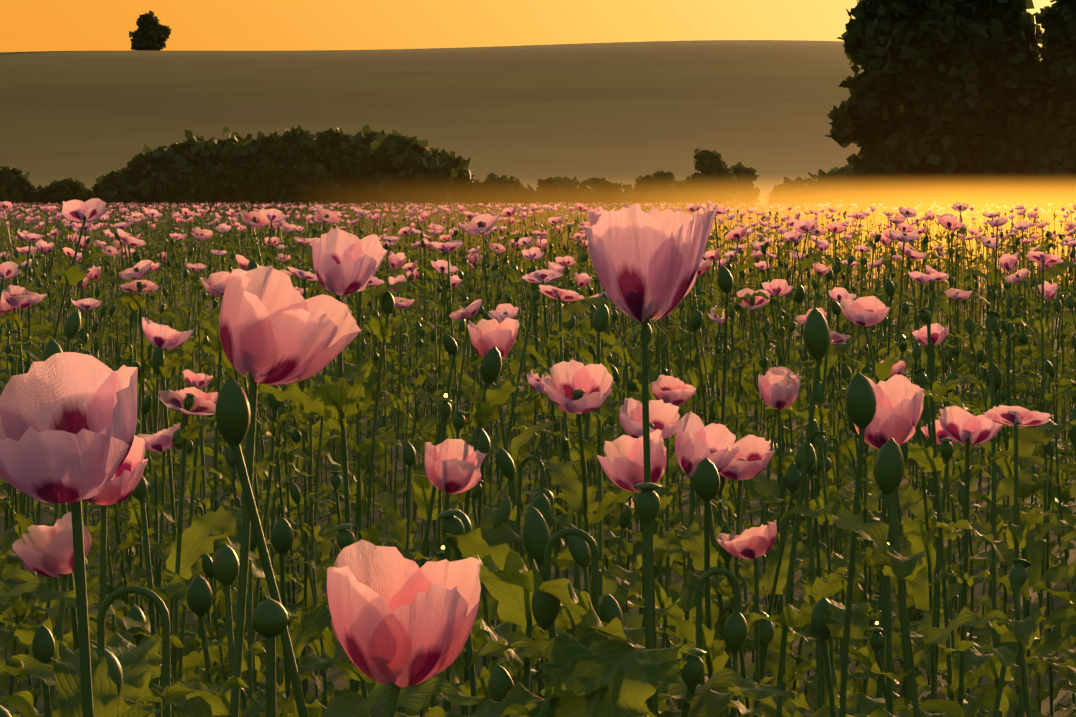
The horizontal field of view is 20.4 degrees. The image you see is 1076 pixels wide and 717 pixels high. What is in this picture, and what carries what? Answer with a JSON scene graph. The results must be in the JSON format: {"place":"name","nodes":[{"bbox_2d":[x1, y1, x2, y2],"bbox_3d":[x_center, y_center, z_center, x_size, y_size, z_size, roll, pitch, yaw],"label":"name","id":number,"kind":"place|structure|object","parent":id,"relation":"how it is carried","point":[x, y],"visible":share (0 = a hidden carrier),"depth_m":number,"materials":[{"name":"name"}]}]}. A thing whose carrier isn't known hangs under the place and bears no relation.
{"place":"outdoors","nodes":[
{"label":"outdoors","id":0,"kind":"place"},
{"bbox_2d":[0,0,1055,51],"label":"sky","id":1,"kind":"structure","parent":0,"point":[25,25],"materials":[{"name":"orange"}]},
{"bbox_2d":[0,198,1075,714],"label":"poppy flowers","id":2,"kind":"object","parent":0,"point":[686,348],"depth_m":11.41,"materials":[{"name":"green plant"}]},
{"bbox_2d":[0,40,1075,716],"bbox_3d":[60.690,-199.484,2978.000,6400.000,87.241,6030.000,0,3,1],"label":"terrain","id":3,"kind":"structure","parent":0,"point":[622,112],"depth_m":853.21,"materials":[{"name":"brown soil"}]},
{"bbox_2d":[0,166,41,211],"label":"hedge tree","id":4,"kind":"object","parent":3,"relation":"on","point":[16,186],"depth_m":342.07,"materials":[{"name":"green plant"}]},
{"bbox_2d":[37,177,94,211],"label":"hedge tree","id":5,"kind":"object","parent":3,"relation":"on","point":[60,192],"depth_m":346.71,"materials":[{"name":"green plant"}]},
{"bbox_2d":[91,182,119,211],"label":"hedge tree","id":6,"kind":"object","parent":3,"relation":"on","point":[99,195],"depth_m":345.51,"materials":[{"name":"green plant"}]},
{"bbox_2d":[95,144,182,211],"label":"bush","id":7,"kind":"object","parent":3,"relation":"on","point":[129,183],"depth_m":326.70,"materials":[{"name":"green plant"}]},
{"bbox_2d":[129,10,171,50],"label":"ridge tree","id":8,"kind":"object","parent":3,"relation":"on","point":[151,32],"depth_m":1494.35,"materials":[{"name":"green plant"}]},
{"bbox_2d":[145,130,224,212],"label":"bush","id":9,"kind":"object","parent":3,"relation":"on","point":[194,181],"depth_m":327.12,"materials":[{"name":"green plant"}]},
{"bbox_2d":[208,127,254,208],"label":"bush","id":10,"kind":"object","parent":3,"relation":"on","point":[219,145],"depth_m":334.65,"materials":[{"name":"green plant"}]},
{"bbox_2d":[206,130,299,212],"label":"bush","id":11,"kind":"object","parent":3,"relation":"on","point":[257,172],"depth_m":326.67,"materials":[{"name":"green plant"}]},
{"bbox_2d":[273,125,329,207],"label":"bush","id":12,"kind":"object","parent":3,"relation":"on","point":[292,137],"depth_m":334.12,"materials":[{"name":"green plant"}]},
{"bbox_2d":[282,127,380,212],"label":"bush","id":13,"kind":"object","parent":3,"relation":"on","point":[346,158],"depth_m":327.18,"materials":[{"name":"green plant"}]},
{"bbox_2d":[328,124,384,208],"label":"bush","id":14,"kind":"object","parent":3,"relation":"on","point":[368,136],"depth_m":333.92,"materials":[{"name":"green plant"}]},
{"bbox_2d":[327,394,451,713],"bbox_3d":[-0.195,0.570,3.975,0.185,1.057,0.246,1,3,12],"label":"poppy capsule","id":15,"kind":"object","parent":3,"relation":"on","point":[445,409],"visible":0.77,"depth_m":3.91,"materials":[{"name":"green plant"}]},
{"bbox_2d":[353,129,461,212],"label":"bush","id":16,"kind":"object","parent":3,"relation":"on","point":[410,167],"depth_m":327.68,"materials":[{"name":"green plant"}]},
{"bbox_2d":[431,546,444,707],"bbox_3d":[-0.128,0.669,3.542,0.235,0.905,0.182,3,4,41],"label":"poppy capsule","id":17,"kind":"object","parent":3,"relation":"on","point":[440,558],"visible":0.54,"depth_m":3.49,"materials":[{"name":"green plant"}]},
{"bbox_2d":[426,148,480,212],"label":"bush","id":18,"kind":"object","parent":3,"relation":"on","point":[466,186],"depth_m":334.97,"materials":[{"name":"green plant"}]},
{"bbox_2d":[462,173,534,211],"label":"hedge tree","id":19,"kind":"object","parent":3,"relation":"on","point":[503,189],"depth_m":338.79,"materials":[{"name":"green plant"}]},
{"bbox_2d":[0,226,1015,716],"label":"poppies","id":20,"kind":"object","parent":3,"relation":"on","point":[400,622],"visible":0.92,"depth_m":1.97,"materials":[{"name":"pink plant"}]},
{"bbox_2d":[0,457,1045,716],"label":"poppy field","id":21,"kind":"structure","parent":3,"relation":"on","point":[304,629],"depth_m":2.78,"materials":[{"name":"green plant"}]},
{"bbox_2d":[0,251,1075,716],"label":"poppy plants","id":22,"kind":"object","parent":3,"relation":"on","point":[950,429],"depth_m":4.96,"materials":[{"name":"green plant"}]},
{"bbox_2d":[522,176,596,211],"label":"hedge tree","id":23,"kind":"object","parent":3,"relation":"on","point":[565,189],"depth_m":338.98,"materials":[{"name":"green plant"}]},
{"bbox_2d":[581,177,632,211],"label":"hedge tree","id":24,"kind":"object","parent":3,"relation":"on","point":[607,192],"depth_m":346.16,"materials":[{"name":"green plant"}]},
{"bbox_2d":[585,203,716,716],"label":"poppy","id":25,"kind":"object","parent":3,"relation":"on","point":[646,264],"visible":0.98,"depth_m":1.96,"materials":[{"name":"pink plant"}]},
{"bbox_2d":[626,170,683,209],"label":"hedge tree","id":26,"kind":"object","parent":3,"relation":"on","point":[653,189],"depth_m":342.37,"materials":[{"name":"green plant"}]},
{"bbox_2d":[666,176,741,211],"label":"hedge tree","id":27,"kind":"object","parent":3,"relation":"on","point":[671,198],"depth_m":339.41,"materials":[{"name":"green plant"}]},
{"bbox_2d":[669,148,740,207],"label":"tree","id":28,"kind":"object","parent":3,"relation":"on","point":[715,181],"depth_m":327.52,"materials":[{"name":"green plant"}]},
{"bbox_2d":[731,162,760,211],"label":"hedge tree","id":29,"kind":"object","parent":3,"relation":"on","point":[746,176],"depth_m":345.45,"materials":[{"name":"green plant"}]},
{"bbox_2d":[767,177,829,211],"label":"hedge tree","id":30,"kind":"object","parent":3,"relation":"on","point":[798,190],"depth_m":341.18,"materials":[{"name":"green plant"}]},
{"bbox_2d":[808,164,854,211],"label":"hedge tree","id":31,"kind":"object","parent":3,"relation":"on","point":[833,184],"depth_m":345.58,"materials":[{"name":"green plant"}]},
{"bbox_2d":[869,622,893,714],"bbox_3d":[0.383,0.704,3.183,0.249,0.874,0.297,-2,4,-36],"label":"poppy capsule","id":32,"kind":"object","parent":3,"relation":"on","point":[876,640],"visible":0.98,"depth_m":3.08,"materials":[{"name":"green plant"}]},
{"bbox_2d":[881,543,892,714],"bbox_3d":[0.289,0.667,2.989,0.204,0.966,0.271,2,4,34],"label":"stem","id":33,"kind":"object","parent":3,"relation":"on","point":[888,642],"visible":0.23,"depth_m":2.98,"materials":[{"name":"green plant"}]},
{"bbox_2d":[824,0,995,226],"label":"tree","id":34,"kind":"object","parent":3,"relation":"on","point":[908,116],"depth_m":146.95,"materials":[{"name":"green plant"}]},
{"bbox_2d":[925,0,1050,226],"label":"tree","id":35,"kind":"object","parent":3,"relation":"on","point":[994,177],"depth_m":148.86,"materials":[{"name":"green plant"}]},
{"bbox_2d":[1006,0,1075,226],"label":"tree","id":36,"kind":"object","parent":3,"relation":"on","point":[1044,147],"depth_m":146.57,"materials":[{"name":"green plant"}]},
{"bbox_2d":[0,203,1075,374],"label":"poppy flowers","id":37,"kind":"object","parent":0,"point":[235,240],"depth_m":38.55,"materials":[{"name":"pink plant"}]},
{"bbox_2d":[0,202,1075,254],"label":"poppy flowers","id":38,"kind":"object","parent":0,"point":[560,211],"depth_m":129.02,"materials":[{"name":"pink plant"}]}
]}

